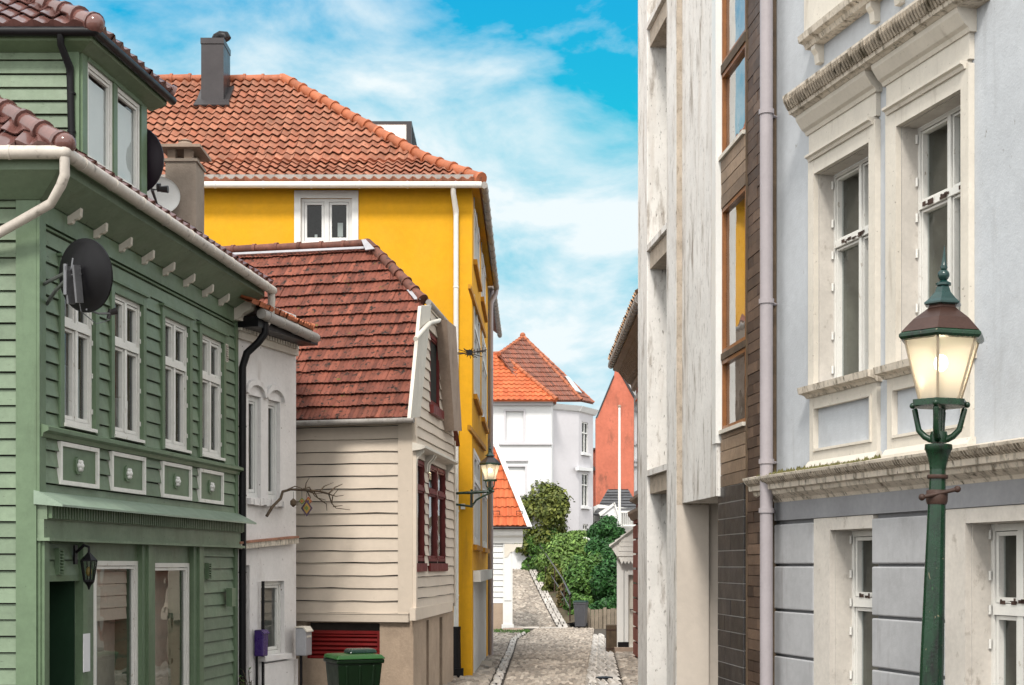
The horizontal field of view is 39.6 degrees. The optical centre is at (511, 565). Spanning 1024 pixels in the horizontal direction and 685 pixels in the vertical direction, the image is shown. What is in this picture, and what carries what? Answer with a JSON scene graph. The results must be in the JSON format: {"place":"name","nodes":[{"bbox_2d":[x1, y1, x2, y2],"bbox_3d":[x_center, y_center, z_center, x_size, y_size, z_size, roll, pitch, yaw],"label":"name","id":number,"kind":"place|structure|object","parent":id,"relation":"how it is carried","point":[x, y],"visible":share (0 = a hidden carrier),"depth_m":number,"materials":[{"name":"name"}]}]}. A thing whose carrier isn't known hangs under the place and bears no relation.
{"place":"outdoors","nodes":[
{"label":"outdoors","id":0,"kind":"place"},
{"bbox_2d":[0,0,276,684],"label":"green house","id":1,"kind":"structure","parent":0,"point":[118,466],"depth_m":15.01,"materials":[{"name":"paint"}]},
{"bbox_2d":[43,238,117,323],"bbox_3d":[-4.032,-2.631,13.202,0.723,0.766,0.554,0,0,-7],"label":"satellite dish","id":2,"kind":"object","parent":1,"relation":"attached to","point":[84,276],"visible":1,"depth_m":13.04,"materials":[{"name":"black paint"}]},
{"bbox_2d":[64,299,97,432],"bbox_3d":[-4.627,-2.118,14.176,0.811,1.541,0.833,0,0,0],"label":"window","id":3,"kind":"structure","parent":1,"relation":"in","point":[75,330],"depth_m":14.25,"materials":[{"name":"white paint"}]},
{"bbox_2d":[73,544,97,589],"bbox_3d":[-4.205,0.014,14.023,0.239,0.456,0.152,0,0,0],"label":"wall lantern","id":4,"kind":"object","parent":1,"relation":"attached to","point":[88,556],"depth_m":14.01,"materials":[{"name":"black paint"}]},
{"bbox_2d":[83,633,89,671],"bbox_3d":[-4.252,0.874,14.215,0.008,0.380,0.150,0,0,7],"label":"notice sheet","id":5,"kind":"object","parent":1,"relation":"attached to","point":[86,652],"visible":1,"depth_m":14.20,"materials":[{"name":"white paper"}]},
{"bbox_2d":[88,63,111,170],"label":"dormer window","id":6,"kind":"structure","parent":1,"relation":"in","point":[99,87],"depth_m":15.50,"materials":[{"name":"white paint"}]},
{"bbox_2d":[93,561,137,684],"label":"shop window","id":7,"kind":"structure","parent":1,"relation":"in","point":[105,589],"depth_m":15.45,"materials":[{"name":"clear glass"}]},
{"bbox_2d":[118,88,139,189],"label":"dormer window","id":8,"kind":"structure","parent":1,"relation":"in","point":[128,123],"depth_m":16.29,"materials":[{"name":"white paint"}]},
{"bbox_2d":[115,294,144,442],"bbox_3d":[-4.467,-2.118,15.393,0.818,1.541,0.890,0,0,0],"label":"window","id":9,"kind":"structure","parent":1,"relation":"in","point":[125,349],"depth_m":15.54,"materials":[{"name":"white paint"}]},
{"bbox_2d":[147,129,163,190],"bbox_3d":[-4.497,-4.790,16.783,0.808,0.806,0.207,0,0,18],"label":"satellite dish","id":10,"kind":"object","parent":1,"relation":"attached to","point":[155,159],"visible":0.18,"depth_m":16.72,"materials":[{"name":"paint"}]},
{"bbox_2d":[147,176,179,211],"bbox_3d":[-4.295,-4.147,17.161,0.492,1.202,0.738,0,0,0],"label":"satellite dish","id":11,"kind":"object","parent":1,"relation":"attached to","point":[164,192],"visible":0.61,"depth_m":17.36,"materials":[{"name":"white paint"}]},
{"bbox_2d":[155,563,188,684],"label":"shop window","id":12,"kind":"structure","parent":1,"relation":"in","point":[161,569],"depth_m":17.21,"materials":[{"name":"white paint"}]},
{"bbox_2d":[165,317,191,453],"bbox_3d":[-4.280,-2.118,16.820,0.822,1.541,0.920,0,0,0],"label":"window","id":13,"kind":"structure","parent":1,"relation":"in","point":[173,367],"depth_m":17.04,"materials":[{"name":"white paint"}]},
{"bbox_2d":[202,335,225,460],"bbox_3d":[-4.119,-2.118,18.045,0.823,1.541,0.924,0,0,0],"label":"window","id":14,"kind":"structure","parent":1,"relation":"in","point":[209,380],"depth_m":18.13,"materials":[{"name":"white paint"}]},
{"bbox_2d":[238,667,251,684],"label":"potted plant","id":15,"kind":"object","parent":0,"point":[243,681],"visible":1,"depth_m":18.95,"materials":[{"name":"green plant"}]},
{"bbox_2d":[60,0,637,447],"label":"sky","id":16,"kind":"structure","parent":0,"point":[539,98],"materials":[{"name":"blue"}]},
{"bbox_2d":[443,630,637,684],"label":"pavement","id":17,"kind":"structure","parent":0,"point":[627,662],"depth_m":30.22,"materials":[{"name":"stone"}]},
{"bbox_2d":[480,661,492,666],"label":"stone slab","id":18,"kind":"structure","parent":17,"relation":"on","point":[488,663],"depth_m":31.48,"materials":[{"name":"stone"}]},
{"bbox_2d":[605,624,616,651],"bbox_3d":[2.756,2.020,39.300,0.326,0.769,0.326,0,0,0],"label":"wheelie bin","id":19,"kind":"object","parent":17,"relation":"on","point":[611,636],"visible":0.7,"depth_m":39.15,"materials":[{"name":"brown plastic"}]},
{"bbox_2d":[609,525,635,653],"bbox_3d":[3.602,0.730,40.262,1.557,3.736,3.385,0,0,6],"label":"porch","id":20,"kind":"object","parent":17,"relation":"on","point":[622,547],"visible":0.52,"depth_m":38.93,"materials":[{"name":"white paint"}]},
{"bbox_2d":[628,575,635,645],"bbox_3d":[3.349,1.243,39.098,0.322,1.960,0.164,0,0,0],"label":"door","id":21,"kind":"structure","parent":20,"relation":"in","point":[630,577],"depth_m":39.12,"materials":[{"name":"beige paint"}]},
{"bbox_2d":[513,569,569,628],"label":"cobbled path","id":22,"kind":"structure","parent":0,"point":[529,604],"depth_m":64.72,"materials":[{"name":"stone"}]},
{"bbox_2d":[514,569,567,627],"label":"path kerb","id":23,"kind":"structure","parent":22,"relation":"on","point":[555,615],"depth_m":63.61,"materials":[{"name":"stone"}]},
{"bbox_2d":[503,627,593,684],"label":"cobbled street","id":24,"kind":"structure","parent":0,"point":[560,656],"depth_m":35.41,"materials":[{"name":"stone"}]},
{"bbox_2d":[573,600,588,627],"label":"wheelie bin","id":25,"kind":"object","parent":24,"relation":"on","point":[580,611],"visible":1,"depth_m":57.15,"materials":[{"name":"grey plastic"}]},
{"bbox_2d":[489,629,622,684],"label":"street bed","id":26,"kind":"object","parent":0,"point":[598,631],"visible":0.04,"depth_m":34.29,"materials":[{"name":"grey stone"}]},
{"bbox_2d":[294,626,312,684],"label":"mailbox","id":27,"kind":"object","parent":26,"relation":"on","point":[303,640],"visible":1,"depth_m":20.54,"materials":[{"name":"grey paint"}]},
{"bbox_2d":[323,648,384,684],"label":"wheelie bin","id":28,"kind":"object","parent":26,"relation":"on","point":[356,666],"visible":1,"depth_m":17.98,"materials":[{"name":"green plastic"}]},
{"bbox_2d":[493,628,529,632],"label":"grass","id":29,"kind":"structure","parent":26,"relation":"on","point":[511,630],"depth_m":52.74,"materials":[{"name":"green plant"}]},
{"bbox_2d":[503,628,523,630],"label":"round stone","id":30,"kind":"object","parent":26,"relation":"on","point":[512,628],"visible":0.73,"depth_m":53.68,"materials":[{"name":"grey stone"}]},
{"bbox_2d":[490,631,621,684],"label":"kerb","id":31,"kind":"structure","parent":26,"relation":"on","point":[599,661],"depth_m":31.43,"materials":[{"name":"stone"}]},
{"bbox_2d":[596,676,612,678],"bbox_3d":[1.689,2.060,26.044,0.320,0.035,0.320,0,0,0],"label":"drain cover","id":32,"kind":"object","parent":31,"relation":"on","point":[602,677],"visible":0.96,"depth_m":25.92,"materials":[{"name":"black metal"}]},
{"bbox_2d":[899,246,983,684],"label":"street lamp","id":33,"kind":"object","parent":26,"relation":"on","point":[941,337],"visible":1,"depth_m":8.84,"materials":[{"name":"green metal"}]},
{"bbox_2d":[537,571,616,622],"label":"bank","id":34,"kind":"structure","parent":0,"point":[562,611],"depth_m":61.75,"materials":[{"name":"soil"}]},
{"bbox_2d":[520,531,538,570],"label":"bush","id":35,"kind":"object","parent":34,"relation":"on","point":[525,562],"visible":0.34,"depth_m":79.44,"materials":[{"name":"green plant"}]},
{"bbox_2d":[514,479,574,556],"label":"bush","id":36,"kind":"object","parent":34,"relation":"on","point":[550,507],"visible":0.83,"depth_m":79.00,"materials":[{"name":"green plant"}]},
{"bbox_2d":[531,528,559,564],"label":"bush","id":37,"kind":"object","parent":34,"relation":"on","point":[536,547],"visible":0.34,"depth_m":78.69,"materials":[{"name":"green plant"}]},
{"bbox_2d":[541,562,562,592],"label":"bush","id":38,"kind":"object","parent":34,"relation":"on","point":[548,585],"visible":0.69,"depth_m":69.63,"materials":[{"name":"green plant"}]},
{"bbox_2d":[539,544,571,620],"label":"handrail","id":39,"kind":"object","parent":34,"relation":"on","point":[570,594],"visible":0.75,"depth_m":61.54,"materials":[{"name":"grey metal"}]},
{"bbox_2d":[533,533,587,582],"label":"bush","id":40,"kind":"object","parent":34,"relation":"on","point":[559,547],"visible":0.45,"depth_m":73.45,"materials":[{"name":"green plant"}]},
{"bbox_2d":[556,580,566,607],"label":"bush","id":41,"kind":"object","parent":34,"relation":"on","point":[559,595],"visible":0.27,"depth_m":63.61,"materials":[{"name":"green plant"}]},
{"bbox_2d":[560,552,579,582],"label":"bush","id":42,"kind":"object","parent":34,"relation":"on","point":[566,557],"visible":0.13,"depth_m":68.07,"materials":[{"name":"green plant"}]},
{"bbox_2d":[565,530,588,544],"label":"bush","id":43,"kind":"object","parent":34,"relation":"on","point":[578,533],"visible":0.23,"depth_m":77.71,"materials":[{"name":"green plant"}]},
{"bbox_2d":[565,593,594,614],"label":"bush","id":44,"kind":"object","parent":34,"relation":"on","point":[578,596],"visible":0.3,"depth_m":60.72,"materials":[{"name":"green plant"}]},
{"bbox_2d":[560,550,605,623],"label":"bush","id":45,"kind":"object","parent":34,"relation":"on","point":[576,574],"visible":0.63,"depth_m":62.19,"materials":[{"name":"green plant"}]},
{"bbox_2d":[584,535,616,559],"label":"bush","id":46,"kind":"object","parent":34,"relation":"on","point":[600,545],"visible":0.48,"depth_m":68.65,"materials":[{"name":"green plant"}]},
{"bbox_2d":[588,596,616,626],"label":"bush","id":47,"kind":"object","parent":34,"relation":"on","point":[607,603],"visible":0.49,"depth_m":59.58,"materials":[{"name":"green plant"}]},
{"bbox_2d":[589,556,616,625],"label":"bush","id":48,"kind":"object","parent":34,"relation":"on","point":[604,579],"visible":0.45,"depth_m":60.88,"materials":[{"name":"green plant"}]},
{"bbox_2d":[585,514,625,543],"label":"bush","id":49,"kind":"object","parent":34,"relation":"on","point":[606,527],"visible":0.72,"depth_m":73.44,"materials":[{"name":"green plant"}]},
{"bbox_2d":[593,489,635,530],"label":"slate cottage","id":50,"kind":"structure","parent":34,"relation":"on","point":[608,504],"depth_m":86.00,"materials":[{"name":"white paint"}]},
{"bbox_2d":[618,405,620,526],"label":"flagpole","id":51,"kind":"object","parent":34,"relation":"on","point":[619,463],"visible":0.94,"depth_m":77.95,"materials":[{"name":"white metal"}]},
{"bbox_2d":[568,622,602,628],"bbox_3d":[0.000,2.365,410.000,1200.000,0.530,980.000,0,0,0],"label":"ground","id":52,"kind":"structure","parent":0,"point":[572,624],"depth_m":61.38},
{"bbox_2d":[161,139,319,684],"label":"white house","id":53,"kind":"structure","parent":52,"relation":"on","point":[272,539],"depth_m":19.86,"materials":[{"name":"paint"}]},
{"bbox_2d":[249,396,257,497],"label":"window","id":54,"kind":"structure","parent":53,"relation":"in","point":[253,401],"depth_m":19.71,"materials":[{"name":"white paint"}]},
{"bbox_2d":[268,400,276,499],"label":"window","id":55,"kind":"structure","parent":53,"relation":"in","point":[272,406],"depth_m":20.28,"materials":[{"name":"white paint"}]},
{"bbox_2d":[265,581,279,654],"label":"window","id":56,"kind":"structure","parent":53,"relation":"in","point":[272,588],"depth_m":20.46,"materials":[{"name":"white paint"}]},
{"bbox_2d":[265,479,349,516],"bbox_3d":[-2.917,-0.963,20.515,0.115,0.593,1.849,0,0,34],"label":"driftwood branch","id":57,"kind":"object","parent":53,"relation":"attached to","point":[310,490],"visible":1,"depth_m":20.48,"materials":[{"name":"brown wood"}]},
{"bbox_2d":[290,491,296,506],"bbox_3d":[-3.100,-0.935,20.165,0.091,0.221,0.091,0,0,0],"label":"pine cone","id":58,"kind":"object","parent":57,"relation":"hanging from","point":[293,502],"visible":1,"depth_m":20.14,"materials":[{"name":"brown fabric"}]},
{"bbox_2d":[301,500,311,515],"bbox_3d":[-2.945,-0.869,20.402,0.168,0.345,0.024,0,0,0],"label":"yarn ornament","id":59,"kind":"object","parent":57,"relation":"hanging from","point":[306,507],"visible":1,"depth_m":20.40,"materials":[{"name":"yellow fabric"}]},
{"bbox_2d":[254,629,269,684],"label":"mailbox","id":60,"kind":"object","parent":52,"relation":"on","point":[260,642],"visible":1,"depth_m":19.48,"materials":[{"name":"purple paint"}]},
{"bbox_2d":[147,31,498,677],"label":"yellow house","id":61,"kind":"structure","parent":52,"relation":"on","point":[294,160],"depth_m":27.22,"materials":[{"name":"paint"}]},
{"bbox_2d":[294,190,357,242],"bbox_3d":[-3.523,-6.570,27.315,1.215,1.073,0.750,0,0,0],"label":"window","id":62,"kind":"structure","parent":61,"relation":"in","point":[315,220],"depth_m":27.03,"materials":[{"name":"white paint"}]},
{"bbox_2d":[372,121,416,145],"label":"rooftop lift house","id":63,"kind":"structure","parent":61,"relation":"on","point":[403,129],"depth_m":32.02,"materials":[{"name":"white paint"}]},
{"bbox_2d":[457,347,486,357],"bbox_3d":[-0.688,-3.798,25.228,0.489,0.260,1.126,0,0,43],"label":"tv antenna","id":64,"kind":"object","parent":61,"relation":"attached to","point":[469,352],"visible":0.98,"depth_m":25.20,"materials":[{"name":"metal"}]},
{"bbox_2d":[473,197,481,291],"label":"window","id":65,"kind":"structure","parent":61,"relation":"in","point":[476,261],"depth_m":28.91,"materials":[{"name":"white paint"}]},
{"bbox_2d":[473,294,482,415],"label":"window","id":66,"kind":"structure","parent":61,"relation":"in","point":[476,396],"depth_m":29.07,"materials":[{"name":"white paint"}]},
{"bbox_2d":[473,448,482,550],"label":"window","id":67,"kind":"structure","parent":61,"relation":"in","point":[476,467],"depth_m":29.05,"materials":[{"name":"white paint"}]},
{"bbox_2d":[456,444,500,507],"bbox_3d":[-0.641,-1.694,26.672,0.896,1.238,0.516,0,0,17],"label":"wall lamp","id":68,"kind":"object","parent":61,"relation":"attached to","point":[489,464],"visible":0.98,"depth_m":26.51,"materials":[{"name":"metal"}]},
{"bbox_2d":[473,580,485,672],"bbox_3d":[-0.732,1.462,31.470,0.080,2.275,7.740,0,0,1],"label":"plank door","id":69,"kind":"structure","parent":61,"relation":"in","point":[479,588],"depth_m":30.85,"materials":[{"name":"white paint"}]},
{"bbox_2d":[481,242,487,322],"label":"window","id":70,"kind":"structure","parent":61,"relation":"in","point":[483,268],"depth_m":32.75,"materials":[{"name":"white paint"}]},
{"bbox_2d":[481,331,488,433],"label":"window","id":71,"kind":"structure","parent":61,"relation":"in","point":[484,359],"depth_m":33.42,"materials":[{"name":"white paint"}]},
{"bbox_2d":[482,473,489,552],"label":"window","id":72,"kind":"structure","parent":61,"relation":"in","point":[484,500],"depth_m":33.68,"materials":[{"name":"white paint"}]},
{"bbox_2d":[223,238,461,684],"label":"beige house","id":73,"kind":"structure","parent":52,"relation":"on","point":[378,418],"depth_m":21.95,"materials":[{"name":"paint"}]},
{"bbox_2d":[417,460,426,571],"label":"window","id":74,"kind":"structure","parent":73,"relation":"in","point":[421,567],"depth_m":22.31,"materials":[{"name":"red paint"}]},
{"bbox_2d":[426,465,439,570],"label":"window","id":75,"kind":"structure","parent":73,"relation":"in","point":[432,476],"depth_m":23.34,"materials":[{"name":"red paint"}]},
{"bbox_2d":[428,332,443,419],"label":"window","id":76,"kind":"structure","parent":73,"relation":"in","point":[435,410],"depth_m":23.45,"materials":[{"name":"red paint"}]},
{"bbox_2d":[437,468,447,570],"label":"window","id":77,"kind":"structure","parent":73,"relation":"in","point":[441,476],"depth_m":24.27,"materials":[{"name":"red paint"}]},
{"bbox_2d":[488,286,501,653],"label":"grey house","id":78,"kind":"structure","parent":52,"relation":"on","point":[496,324],"depth_m":36.90,"materials":[{"name":"paint"}]},
{"bbox_2d":[493,443,531,629],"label":"cottage","id":79,"kind":"structure","parent":52,"relation":"on","point":[511,521],"depth_m":54.93,"materials":[{"name":"white tile"},{"name":"white paint"},{"name":"cream paint"}]},
{"bbox_2d":[586,607,616,628],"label":"plank fence","id":80,"kind":"object","parent":52,"relation":"on","point":[613,616],"visible":0.3,"depth_m":58.27,"materials":[{"name":"brown wood"}]},
{"bbox_2d":[608,289,637,657],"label":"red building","id":81,"kind":"structure","parent":52,"relation":"on","point":[623,358],"depth_m":34.24,"materials":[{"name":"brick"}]},
{"bbox_2d":[634,399,636,491],"bbox_3d":[3.035,-2.931,34.865,0.005,2.227,0.900,0,0,1],"label":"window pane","id":82,"kind":"structure","parent":81,"relation":"in","point":[635,403],"depth_m":34.92,"materials":[{"name":"glass"}]},
{"bbox_2d":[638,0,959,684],"bbox_3d":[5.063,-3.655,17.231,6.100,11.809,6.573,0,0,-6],"label":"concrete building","id":83,"kind":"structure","parent":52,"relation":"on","point":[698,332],"depth_m":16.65,"materials":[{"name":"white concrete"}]},
{"bbox_2d":[722,347,745,428],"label":"window","id":84,"kind":"structure","parent":83,"relation":"in","point":[734,366],"depth_m":15.08,"materials":[{"name":"brown wood"}]},
{"bbox_2d":[722,185,745,352],"bbox_3d":[2.653,-3.081,15.004,0.748,1.604,1.110,0,0,0],"label":"window","id":85,"kind":"structure","parent":83,"relation":"in","point":[734,213],"depth_m":15.08,"materials":[{"name":"brown wood"}]},
{"bbox_2d":[722,42,745,152],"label":"window","id":86,"kind":"structure","parent":83,"relation":"in","point":[734,77],"depth_m":15.08,"materials":[{"name":"brown wood"}]},
{"bbox_2d":[722,0,745,62],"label":"window","id":87,"kind":"structure","parent":83,"relation":"in","point":[733,11],"depth_m":15.17,"materials":[{"name":"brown wood"}]},
{"bbox_2d":[742,0,1023,684],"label":"blue house","id":88,"kind":"structure","parent":52,"relation":"on","point":[883,198],"depth_m":11.62,"materials":[{"name":"paint"}]},
{"bbox_2d":[831,157,867,377],"bbox_3d":[3.156,-2.572,12.435,0.298,1.938,1.021,0,0,-15],"label":"window","id":89,"kind":"structure","parent":88,"relation":"in","point":[850,186],"depth_m":12.85,"materials":[{"name":"white paint"}]},
{"bbox_2d":[850,530,877,684],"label":"window","id":90,"kind":"structure","parent":88,"relation":"in","point":[861,541],"depth_m":12.61,"materials":[{"name":"white paint"}]},
{"bbox_2d":[915,106,959,314],"bbox_3d":[3.512,-2.571,11.074,0.301,1.937,0.955,0,0,-15],"label":"window","id":91,"kind":"structure","parent":88,"relation":"in","point":[937,182],"depth_m":11.45,"materials":[{"name":"white paint"}]},
{"bbox_2d":[989,523,1023,684],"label":"window","id":92,"kind":"structure","parent":88,"relation":"in","point":[1006,575],"depth_m":10.52,"materials":[{"name":"white paint"}]},
{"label":"hill","id":93,"kind":"structure","parent":0,"visible":0},
{"bbox_2d":[493,332,598,569],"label":"white villa","id":94,"kind":"object","parent":93,"relation":"on","point":[540,434],"visible":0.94,"depth_m":81.41,"materials":[{"name":"white paint"}]},
{"bbox_2d":[504,409,524,442],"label":"blind window","id":95,"kind":"structure","parent":94,"relation":"in","point":[505,410],"depth_m":79.94,"materials":[{"name":"white paint"}]},
{"bbox_2d":[507,465,526,495],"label":"blind window","id":96,"kind":"structure","parent":94,"relation":"in","point":[525,466],"depth_m":79.94,"materials":[{"name":"white paint"}]},
{"bbox_2d":[581,422,591,455],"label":"window","id":97,"kind":"structure","parent":94,"relation":"in","point":[584,425],"depth_m":83.66,"materials":[{"name":"white paint"}]},
{"bbox_2d":[581,473,591,508],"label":"window","id":98,"kind":"structure","parent":94,"relation":"in","point":[584,476],"depth_m":83.66,"materials":[{"name":"white paint"}]},
{"bbox_2d":[593,448,594,506],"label":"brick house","id":99,"kind":"structure","parent":93,"relation":"on","point":[593,477],"depth_m":99.00,"materials":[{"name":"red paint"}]},
{"bbox_2d":[595,371,635,505],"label":"salmon house","id":100,"kind":"structure","parent":93,"relation":"on","point":[620,392],"depth_m":96.00,"materials":[{"name":"paint"}]}
]}

